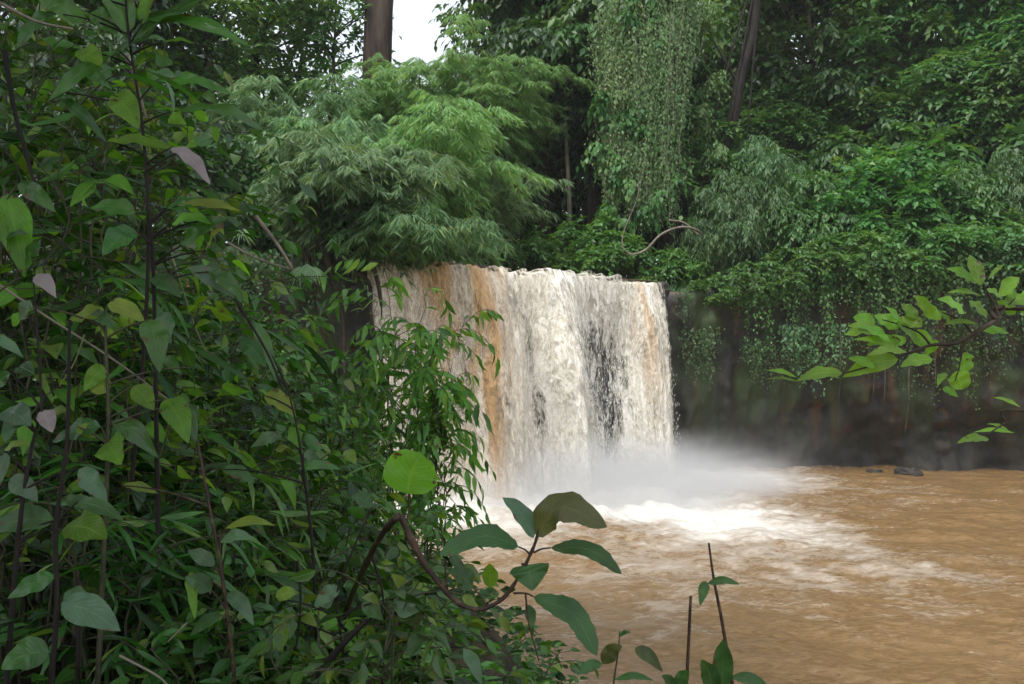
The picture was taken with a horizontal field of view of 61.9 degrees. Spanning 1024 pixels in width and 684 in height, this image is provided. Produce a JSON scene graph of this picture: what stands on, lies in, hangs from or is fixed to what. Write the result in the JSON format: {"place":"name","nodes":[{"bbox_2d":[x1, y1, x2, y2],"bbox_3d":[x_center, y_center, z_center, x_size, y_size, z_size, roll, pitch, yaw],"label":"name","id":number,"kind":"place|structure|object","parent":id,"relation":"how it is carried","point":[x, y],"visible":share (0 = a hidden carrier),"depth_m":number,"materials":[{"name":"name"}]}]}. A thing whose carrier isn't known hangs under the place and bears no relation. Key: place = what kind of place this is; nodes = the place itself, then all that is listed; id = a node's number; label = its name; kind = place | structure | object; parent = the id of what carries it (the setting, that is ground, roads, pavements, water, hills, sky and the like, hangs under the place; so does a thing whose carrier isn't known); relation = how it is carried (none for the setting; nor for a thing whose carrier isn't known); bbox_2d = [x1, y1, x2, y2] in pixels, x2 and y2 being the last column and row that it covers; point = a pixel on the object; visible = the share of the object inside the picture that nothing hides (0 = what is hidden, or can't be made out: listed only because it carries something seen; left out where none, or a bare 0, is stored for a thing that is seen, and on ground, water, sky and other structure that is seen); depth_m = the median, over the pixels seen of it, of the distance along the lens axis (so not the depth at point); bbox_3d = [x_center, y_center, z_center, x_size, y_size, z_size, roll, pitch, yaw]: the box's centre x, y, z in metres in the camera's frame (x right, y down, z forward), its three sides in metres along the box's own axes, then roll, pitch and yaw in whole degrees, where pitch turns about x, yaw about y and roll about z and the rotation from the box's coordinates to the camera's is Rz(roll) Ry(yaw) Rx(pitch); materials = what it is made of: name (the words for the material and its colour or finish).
{"place":"outdoors","nodes":[
{"label":"outdoors","id":0,"kind":"place"},
{"bbox_2d":[1,320,122,683],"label":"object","id":1,"kind":"object","parent":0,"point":[79,606],"visible":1,"depth_m":2.28,"materials":[{"name":"green plant"}]},
{"bbox_2d":[0,243,785,683],"bbox_3d":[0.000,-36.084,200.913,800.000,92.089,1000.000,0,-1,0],"label":"ground","id":2,"kind":"structure","parent":0,"point":[492,635],"depth_m":5.85,"materials":[{"name":"green soil"}]},
{"bbox_2d":[0,180,55,357],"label":"broad leaved sapling","id":3,"kind":"object","parent":2,"relation":"on","point":[16,225],"visible":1,"depth_m":2.50,"materials":[{"name":"green plant"}]},
{"bbox_2d":[0,273,107,683],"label":"broad leaved sapling","id":4,"kind":"object","parent":2,"relation":"on","point":[85,525],"visible":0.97,"depth_m":2.38,"materials":[{"name":"green plant"}]},
{"bbox_2d":[0,396,145,679],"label":"bank shrub","id":5,"kind":"object","parent":2,"relation":"on","point":[78,548],"visible":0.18,"depth_m":3.09,"materials":[{"name":"green plant"}]},
{"bbox_2d":[0,336,209,683],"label":"bank shrub","id":6,"kind":"object","parent":2,"relation":"on","point":[54,347],"visible":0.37,"depth_m":2.92,"materials":[{"name":"green plant"}]},
{"bbox_2d":[0,269,212,644],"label":"bank shrub","id":7,"kind":"object","parent":2,"relation":"on","point":[116,281],"visible":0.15,"depth_m":3.52,"materials":[{"name":"green plant"}]},
{"bbox_2d":[0,68,212,559],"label":"bank shrub","id":8,"kind":"object","parent":2,"relation":"on","point":[118,170],"visible":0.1,"depth_m":4.21,"materials":[{"name":"green plant"}]},
{"bbox_2d":[18,298,197,683],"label":"broad leaved sapling","id":9,"kind":"object","parent":2,"relation":"on","point":[178,414],"visible":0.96,"depth_m":2.58,"materials":[{"name":"green plant"}]},
{"bbox_2d":[0,276,241,659],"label":"bank shrub","id":10,"kind":"object","parent":2,"relation":"on","point":[9,362],"visible":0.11,"depth_m":3.70,"materials":[{"name":"green plant"}]},
{"bbox_2d":[0,0,253,632],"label":"bank shrub","id":11,"kind":"object","parent":2,"relation":"on","point":[11,137],"visible":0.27,"depth_m":3.75,"materials":[{"name":"green plant"}]},
{"bbox_2d":[0,293,261,678],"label":"bank shrub","id":12,"kind":"object","parent":2,"relation":"on","point":[220,312],"visible":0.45,"depth_m":3.24,"materials":[{"name":"green plant"}]},
{"bbox_2d":[15,0,262,479],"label":"ginger plant","id":13,"kind":"object","parent":2,"relation":"on","point":[116,16],"visible":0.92,"depth_m":2.92,"materials":[{"name":"green plant"}]},
{"bbox_2d":[3,427,280,678],"bbox_3d":[-1.557,0.976,3.529,0.834,1.254,0.995,-1,-2,39],"label":"bank shrub","id":14,"kind":"object","parent":2,"relation":"on","point":[149,468],"visible":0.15,"depth_m":3.37,"materials":[{"name":"green plant"}]},
{"bbox_2d":[0,451,284,683],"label":"bank shrub","id":15,"kind":"object","parent":2,"relation":"on","point":[159,567],"visible":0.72,"depth_m":2.84,"materials":[{"name":"green plant"}]},
{"bbox_2d":[0,76,295,644],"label":"bank shrub","id":16,"kind":"object","parent":2,"relation":"on","point":[82,191],"visible":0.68,"depth_m":3.34,"materials":[{"name":"green plant"}]},
{"bbox_2d":[0,65,323,626],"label":"bank shrub","id":17,"kind":"object","parent":2,"relation":"on","point":[53,174],"visible":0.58,"depth_m":3.30,"materials":[{"name":"green plant"}]},
{"bbox_2d":[90,146,245,533],"bbox_3d":[-1.085,-0.011,2.670,0.536,1.228,0.129,0,-1,0],"label":"broad leaved sapling","id":18,"kind":"object","parent":2,"relation":"on","point":[223,281],"visible":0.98,"depth_m":2.69,"materials":[{"name":"green plant"}]},
{"bbox_2d":[0,228,341,639],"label":"bank shrub","id":19,"kind":"object","parent":2,"relation":"on","point":[207,354],"visible":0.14,"depth_m":3.65,"materials":[{"name":"green plant"}]},
{"bbox_2d":[0,0,351,602],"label":"bank shrub","id":20,"kind":"object","parent":2,"relation":"on","point":[31,45],"visible":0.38,"depth_m":3.79,"materials":[{"name":"green plant"}]},
{"bbox_2d":[6,278,366,599],"bbox_3d":[-1.735,0.642,4.393,1.998,1.944,1.618,0,-1,0],"label":"bank shrub","id":21,"kind":"object","parent":2,"relation":"on","point":[236,315],"visible":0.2,"depth_m":4.41,"materials":[{"name":"green plant"}]},
{"bbox_2d":[58,493,338,683],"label":"bank shrub","id":22,"kind":"object","parent":2,"relation":"on","point":[225,510],"visible":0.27,"depth_m":3.18,"materials":[{"name":"green plant"}]},
{"bbox_2d":[0,7,401,613],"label":"bank shrub","id":23,"kind":"object","parent":2,"relation":"on","point":[201,139],"visible":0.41,"depth_m":4.27,"materials":[{"name":"green plant"}]},
{"bbox_2d":[42,462,373,665],"bbox_3d":[-1.257,1.091,3.331,0.981,1.170,1.074,-1,-2,35],"label":"bank shrub","id":24,"kind":"object","parent":2,"relation":"on","point":[333,557],"visible":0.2,"depth_m":3.30,"materials":[{"name":"green plant"}]},
{"bbox_2d":[128,609,288,683],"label":"bank shrub","id":25,"kind":"object","parent":2,"relation":"on","point":[248,631],"visible":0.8,"depth_m":2.67,"materials":[{"name":"green plant"}]},
{"bbox_2d":[57,281,372,595],"bbox_3d":[-1.672,0.656,4.634,1.517,1.985,1.624,-1,-1,20],"label":"bank shrub","id":26,"kind":"object","parent":2,"relation":"on","point":[320,401],"visible":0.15,"depth_m":4.62,"materials":[{"name":"green plant"}]},
{"bbox_2d":[135,0,317,241],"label":"slender tree","id":27,"kind":"object","parent":2,"relation":"on","point":[253,11],"visible":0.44,"depth_m":35.54,"materials":[{"name":"green plant"}]},
{"bbox_2d":[108,548,344,683],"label":"bank shrub","id":28,"kind":"object","parent":2,"relation":"on","point":[179,621],"visible":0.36,"depth_m":2.94,"materials":[{"name":"green plant"}]},
{"bbox_2d":[109,397,358,655],"bbox_3d":[-1.249,0.984,3.963,1.191,1.452,1.039,0,-1,0],"label":"bank shrub","id":29,"kind":"object","parent":2,"relation":"on","point":[316,417],"visible":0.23,"depth_m":4.02,"materials":[{"name":"green plant"}]},
{"bbox_2d":[121,319,368,533],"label":"bank shrub","id":30,"kind":"object","parent":2,"relation":"on","point":[295,362],"visible":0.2,"depth_m":5.41,"materials":[{"name":"green plant"}]},
{"bbox_2d":[200,130,298,257],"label":"cliff edge bush","id":31,"kind":"object","parent":2,"relation":"on","point":[266,243],"visible":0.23,"depth_m":26.56,"materials":[{"name":"green plant"}]},
{"bbox_2d":[114,443,413,671],"bbox_3d":[-0.985,1.117,3.760,0.982,1.296,1.165,-1,-2,27],"label":"bank shrub","id":32,"kind":"object","parent":2,"relation":"on","point":[336,541],"visible":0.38,"depth_m":3.79,"materials":[{"name":"green plant"}]},
{"bbox_2d":[168,0,360,247],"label":"slender tree","id":33,"kind":"object","parent":2,"relation":"on","point":[261,33],"visible":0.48,"depth_m":39.33,"materials":[{"name":"green plant"}]},
{"bbox_2d":[118,453,422,652],"bbox_3d":[-1.036,1.087,3.649,1.092,1.225,1.157,-1,-1,24],"label":"bank shrub","id":34,"kind":"object","parent":2,"relation":"on","point":[288,547],"visible":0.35,"depth_m":3.48,"materials":[{"name":"green plant"}]},
{"bbox_2d":[163,411,385,613],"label":"bank shrub","id":35,"kind":"object","parent":2,"relation":"on","point":[218,472],"visible":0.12,"depth_m":4.29,"materials":[{"name":"green plant"}]},
{"bbox_2d":[223,320,338,654],"bbox_3d":[-0.865,0.600,3.188,0.431,1.369,0.098,0,-1,0],"label":"broad leaved sapling","id":36,"kind":"object","parent":2,"relation":"on","point":[251,347],"visible":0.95,"depth_m":3.19,"materials":[{"name":"green plant"}]},
{"bbox_2d":[185,73,381,261],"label":"bamboo clump","id":37,"kind":"object","parent":2,"relation":"on","point":[243,102],"visible":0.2,"depth_m":29.73,"materials":[{"name":"green plant"}]},
{"bbox_2d":[0,367,589,683],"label":"undergrowth","id":38,"kind":"object","parent":2,"relation":"on","point":[201,652],"visible":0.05,"depth_m":5.71,"materials":[{"name":"green plant"}]},
{"bbox_2d":[121,425,275,683],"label":"reddish stem","id":39,"kind":"object","parent":38,"relation":"on","point":[200,583],"visible":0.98,"depth_m":2.58,"materials":[{"name":"green plant"}]},
{"bbox_2d":[225,374,394,582],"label":"bank shrub","id":40,"kind":"object","parent":2,"relation":"on","point":[346,498],"visible":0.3,"depth_m":5.57,"materials":[{"name":"green plant"}]},
{"bbox_2d":[253,0,402,264],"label":"slender tree","id":41,"kind":"object","parent":2,"relation":"on","point":[334,48],"visible":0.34,"depth_m":40.45,"materials":[{"name":"green plant"}]},
{"bbox_2d":[244,285,411,530],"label":"lance leaved shrub","id":42,"kind":"object","parent":2,"relation":"on","point":[327,358],"visible":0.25,"depth_m":6.96,"materials":[{"name":"green plant"}]},
{"bbox_2d":[273,61,424,147],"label":"bamboo clump","id":43,"kind":"object","parent":2,"relation":"on","point":[371,83],"visible":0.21,"depth_m":36.35,"materials":[{"name":"green plant"}]},
{"bbox_2d":[275,494,459,673],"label":"bank shrub","id":44,"kind":"object","parent":2,"relation":"on","point":[429,521],"visible":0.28,"depth_m":5.02,"materials":[{"name":"green plant"}]},
{"bbox_2d":[226,565,509,683],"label":"bank shrub","id":45,"kind":"object","parent":2,"relation":"on","point":[437,670],"visible":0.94,"depth_m":2.46,"materials":[{"name":"green plant"}]},
{"bbox_2d":[262,501,481,677],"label":"bank shrub","id":46,"kind":"object","parent":2,"relation":"on","point":[393,553],"visible":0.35,"depth_m":4.10,"materials":[{"name":"green plant"}]},
{"bbox_2d":[273,492,481,683],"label":"broad leaved sapling","id":47,"kind":"object","parent":2,"relation":"on","point":[329,593],"visible":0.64,"depth_m":2.68,"materials":[{"name":"green plant"}]},
{"bbox_2d":[361,0,393,127],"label":"giant tree","id":48,"kind":"object","parent":2,"relation":"on","point":[378,24],"visible":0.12,"depth_m":39.75,"materials":[{"name":"brown plant"}]},
{"bbox_2d":[301,246,503,582],"bbox_3d":[-0.924,0.615,7.055,1.726,2.877,1.789,0,-1,0],"label":"lance leaved shrub","id":49,"kind":"object","parent":2,"relation":"on","point":[377,342],"visible":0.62,"depth_m":6.91,"materials":[{"name":"green plant"}]},
{"bbox_2d":[342,52,498,203],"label":"bamboo clump","id":50,"kind":"object","parent":2,"relation":"on","point":[403,91],"visible":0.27,"depth_m":35.87,"materials":[{"name":"green plant"}]},
{"bbox_2d":[373,325,490,612],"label":"lance leaved shrub","id":51,"kind":"object","parent":2,"relation":"on","point":[420,378],"visible":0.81,"depth_m":6.48,"materials":[{"name":"green plant"}]},
{"bbox_2d":[368,89,555,264],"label":"bamboo clump","id":52,"kind":"object","parent":2,"relation":"on","point":[456,131],"visible":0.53,"depth_m":29.45,"materials":[{"name":"green plant"}]},
{"bbox_2d":[338,449,621,660],"bbox_3d":[-0.605,1.113,3.236,0.518,1.629,2.788,1,-2,-28],"label":"bent sapling","id":53,"kind":"object","parent":2,"relation":"on","point":[407,471],"visible":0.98,"depth_m":2.18,"materials":[{"name":"green plant"}]},
{"bbox_2d":[393,145,574,264],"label":"bamboo clump","id":54,"kind":"object","parent":2,"relation":"on","point":[499,212],"visible":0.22,"depth_m":32.64,"materials":[{"name":"green plant"}]},
{"bbox_2d":[386,605,599,683],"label":"bank shrub","id":55,"kind":"object","parent":2,"relation":"on","point":[518,674],"visible":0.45,"depth_m":4.07,"materials":[{"name":"green plant"}]},
{"bbox_2d":[393,12,597,265],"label":"bamboo clump","id":56,"kind":"object","parent":2,"relation":"on","point":[516,143],"visible":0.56,"depth_m":35.38,"materials":[{"name":"green plant"}]},
{"bbox_2d":[428,0,619,267],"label":"forest tree","id":57,"kind":"object","parent":2,"relation":"on","point":[503,8],"visible":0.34,"depth_m":38.29,"materials":[{"name":"green plant"}]},
{"bbox_2d":[505,0,602,226],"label":"pale stemmed tree","id":58,"kind":"object","parent":2,"relation":"on","point":[564,124],"visible":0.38,"depth_m":38.95,"materials":[{"name":"green plant"}]},
{"bbox_2d":[547,208,656,278],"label":"cliff edge bush","id":59,"kind":"object","parent":2,"relation":"on","point":[598,234],"visible":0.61,"depth_m":33.51,"materials":[{"name":"green plant"}]},
{"bbox_2d":[477,0,744,223],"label":"forest tree","id":60,"kind":"object","parent":2,"relation":"on","point":[590,193],"visible":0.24,"depth_m":39.09,"materials":[{"name":"green plant"}]},
{"bbox_2d":[576,0,736,284],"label":"vine draped tree","id":61,"kind":"object","parent":2,"relation":"on","point":[639,99],"visible":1,"depth_m":34.92,"materials":[{"name":"green plant"}]},
{"bbox_2d":[653,133,783,286],"bbox_3d":[9.110,-5.480,38.642,7.262,8.051,8.869,0,-1,-2],"label":"tree","id":62,"kind":"object","parent":2,"relation":"on","point":[692,186],"visible":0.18,"depth_m":36.18,"materials":[{"name":"green plant"}]},
{"bbox_2d":[688,0,760,193],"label":"leaning tree","id":63,"kind":"object","parent":2,"relation":"on","point":[730,129],"visible":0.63,"depth_m":36.59,"materials":[{"name":"brown plant"}]},
{"bbox_2d":[698,543,765,683],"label":"seedling","id":64,"kind":"object","parent":2,"relation":"on","point":[719,670],"visible":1,"depth_m":2.96,"materials":[{"name":"green plant"}]},
{"bbox_2d":[685,72,818,188],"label":"tree","id":65,"kind":"object","parent":2,"relation":"on","point":[759,97],"visible":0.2,"depth_m":39.67,"materials":[{"name":"green plant"}]},
{"bbox_2d":[697,134,815,272],"bbox_3d":[10.957,-5.566,36.464,6.394,7.012,5.640,1,-2,-36],"label":"tree","id":66,"kind":"object","parent":2,"relation":"on","point":[761,166],"visible":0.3,"depth_m":35.18,"materials":[{"name":"green plant"}]},
{"bbox_2d":[688,0,840,176],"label":"forest tree","id":67,"kind":"object","parent":2,"relation":"on","point":[788,30],"visible":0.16,"depth_m":41.38,"materials":[{"name":"green plant"}]},
{"bbox_2d":[731,75,862,194],"bbox_3d":[12.962,-7.861,39.927,6.411,9.084,6.482,0,-1,15],"label":"tree","id":68,"kind":"object","parent":2,"relation":"on","point":[787,132],"visible":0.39,"depth_m":38.85,"materials":[{"name":"green plant"}]},
{"bbox_2d":[698,0,927,164],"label":"forest tree","id":69,"kind":"object","parent":2,"relation":"on","point":[830,34],"visible":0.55,"depth_m":39.87,"materials":[{"name":"green plant"}]},
{"bbox_2d":[787,176,895,267],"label":"cliff edge bush","id":70,"kind":"object","parent":2,"relation":"on","point":[874,219],"visible":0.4,"depth_m":32.51,"materials":[{"name":"green plant"}]},
{"bbox_2d":[778,46,907,166],"bbox_3d":[15.794,-8.571,40.131,7.543,10.688,7.626,1,-2,-31],"label":"tree","id":71,"kind":"object","parent":2,"relation":"on","point":[835,63],"visible":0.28,"depth_m":38.64,"materials":[{"name":"green plant"}]},
{"bbox_2d":[808,138,959,263],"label":"cliff edge bush","id":72,"kind":"object","parent":2,"relation":"on","point":[869,168],"visible":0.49,"depth_m":33.02,"materials":[{"name":"green plant"}]},
{"bbox_2d":[794,89,991,206],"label":"cliff edge bush","id":73,"kind":"object","parent":2,"relation":"on","point":[941,147],"visible":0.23,"depth_m":35.69,"materials":[{"name":"green plant"}]},
{"bbox_2d":[767,255,1023,442],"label":"leafy branch","id":74,"kind":"object","parent":2,"relation":"on","point":[878,359],"visible":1,"depth_m":2.60,"materials":[{"name":"green plant"}]},
{"bbox_2d":[815,0,1023,138],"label":"forest tree","id":75,"kind":"object","parent":2,"relation":"on","point":[908,19],"visible":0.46,"depth_m":38.27,"materials":[{"name":"green plant"}]},
{"bbox_2d":[876,36,1021,170],"bbox_3d":[19.435,-8.510,38.414,7.543,10.688,7.626,-1,-2,31],"label":"tree","id":76,"kind":"object","parent":2,"relation":"on","point":[927,56],"visible":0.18,"depth_m":36.95,"materials":[{"name":"green plant"}]},
{"bbox_2d":[896,162,1022,252],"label":"cliff edge bush","id":77,"kind":"object","parent":2,"relation":"on","point":[967,176],"visible":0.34,"depth_m":32.15,"materials":[{"name":"green plant"}]},
{"bbox_2d":[923,0,1023,71],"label":"forest tree","id":78,"kind":"object","parent":2,"relation":"on","point":[966,27],"visible":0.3,"depth_m":37.90,"materials":[{"name":"green plant"}]},
{"bbox_2d":[959,37,1023,215],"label":"tree","id":79,"kind":"object","parent":2,"relation":"on","point":[1015,61],"visible":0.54,"depth_m":35.50,"materials":[{"name":"green plant"}]},
{"bbox_2d":[1,0,941,259],"label":"sky","id":80,"kind":"structure","parent":0,"point":[411,19],"materials":[{"name":"white"}]},
{"bbox_2d":[3,204,1023,482],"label":"cliff","id":81,"kind":"structure","parent":0,"point":[731,416],"depth_m":31.62,"materials":[{"name":"grey stone"}]},
{"bbox_2d":[0,3,190,211],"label":"cliff edge bush","id":82,"kind":"object","parent":81,"relation":"on","point":[121,37],"visible":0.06,"depth_m":22.37,"materials":[{"name":"green plant"}]},
{"bbox_2d":[230,199,382,373],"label":"exposed roots","id":83,"kind":"object","parent":81,"relation":"attached to","point":[309,269],"visible":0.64,"depth_m":24.13,"materials":[{"name":"brown plant"}]},
{"bbox_2d":[243,126,463,283],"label":"bamboo clump","id":84,"kind":"object","parent":81,"relation":"on","point":[290,151],"visible":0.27,"depth_m":23.66,"materials":[{"name":"green plant"}]},
{"bbox_2d":[262,114,456,243],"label":"bamboo clump","id":85,"kind":"object","parent":81,"relation":"on","point":[290,122],"visible":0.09,"depth_m":27.50,"materials":[{"name":"green plant"}]},
{"bbox_2d":[273,143,479,266],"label":"bamboo clump","id":86,"kind":"object","parent":81,"relation":"on","point":[354,190],"visible":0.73,"depth_m":23.34,"materials":[{"name":"green plant"}]},
{"bbox_2d":[284,201,517,290],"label":"bamboo clump","id":87,"kind":"object","parent":81,"relation":"on","point":[400,238],"visible":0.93,"depth_m":23.50,"materials":[{"name":"green plant"}]},
{"bbox_2d":[670,167,796,283],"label":"cliff edge bush","id":88,"kind":"object","parent":81,"relation":"on","point":[743,230],"visible":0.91,"depth_m":32.79,"materials":[{"name":"green plant"}]},
{"bbox_2d":[764,263,840,341],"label":"hanging vine","id":89,"kind":"object","parent":81,"relation":"hanging from","point":[824,278],"visible":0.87,"depth_m":30.68,"materials":[{"name":"green plant"}]},
{"bbox_2d":[758,169,863,263],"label":"cliff edge bush","id":90,"kind":"object","parent":81,"relation":"on","point":[805,189],"visible":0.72,"depth_m":32.61,"materials":[{"name":"green plant"}]},
{"bbox_2d":[777,320,854,397],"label":"hanging vine","id":91,"kind":"object","parent":81,"relation":"hanging from","point":[798,332],"visible":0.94,"depth_m":30.49,"materials":[{"name":"green plant"}]},
{"bbox_2d":[810,223,922,306],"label":"spilling bush","id":92,"kind":"object","parent":81,"relation":"on","point":[865,240],"visible":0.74,"depth_m":30.45,"materials":[{"name":"green plant"}]},
{"bbox_2d":[828,250,909,325],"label":"hanging vine","id":93,"kind":"object","parent":81,"relation":"hanging from","point":[892,273],"visible":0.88,"depth_m":30.28,"materials":[{"name":"green plant"}]},
{"bbox_2d":[862,224,970,293],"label":"spilling bush","id":94,"kind":"object","parent":81,"relation":"on","point":[909,236],"visible":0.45,"depth_m":30.32,"materials":[{"name":"green plant"}]},
{"bbox_2d":[886,246,984,331],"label":"hanging vine","id":95,"kind":"object","parent":81,"relation":"hanging from","point":[952,262],"visible":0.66,"depth_m":30.07,"materials":[{"name":"green plant"}]},
{"bbox_2d":[849,320,1023,410],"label":"hanging vine","id":96,"kind":"object","parent":81,"relation":"hanging from","point":[956,346],"visible":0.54,"depth_m":30.29,"materials":[{"name":"green plant"}]},
{"bbox_2d":[879,160,1023,259],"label":"cliff edge bush","id":97,"kind":"object","parent":81,"relation":"on","point":[927,215],"visible":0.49,"depth_m":31.97,"materials":[{"name":"green plant"}]},
{"bbox_2d":[959,244,1023,359],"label":"hanging vine","id":98,"kind":"object","parent":81,"relation":"hanging from","point":[979,256],"visible":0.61,"depth_m":29.77,"materials":[{"name":"green plant"}]},
{"bbox_2d":[362,260,683,504],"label":"waterfall","id":99,"kind":"structure","parent":0,"point":[558,309],"depth_m":26.59,"materials":[{"name":"liquid"}]},
{"bbox_2d":[373,465,1023,683],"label":"water","id":100,"kind":"structure","parent":0,"point":[850,575],"depth_m":16.20,"materials":[{"name":"brown liquid"}]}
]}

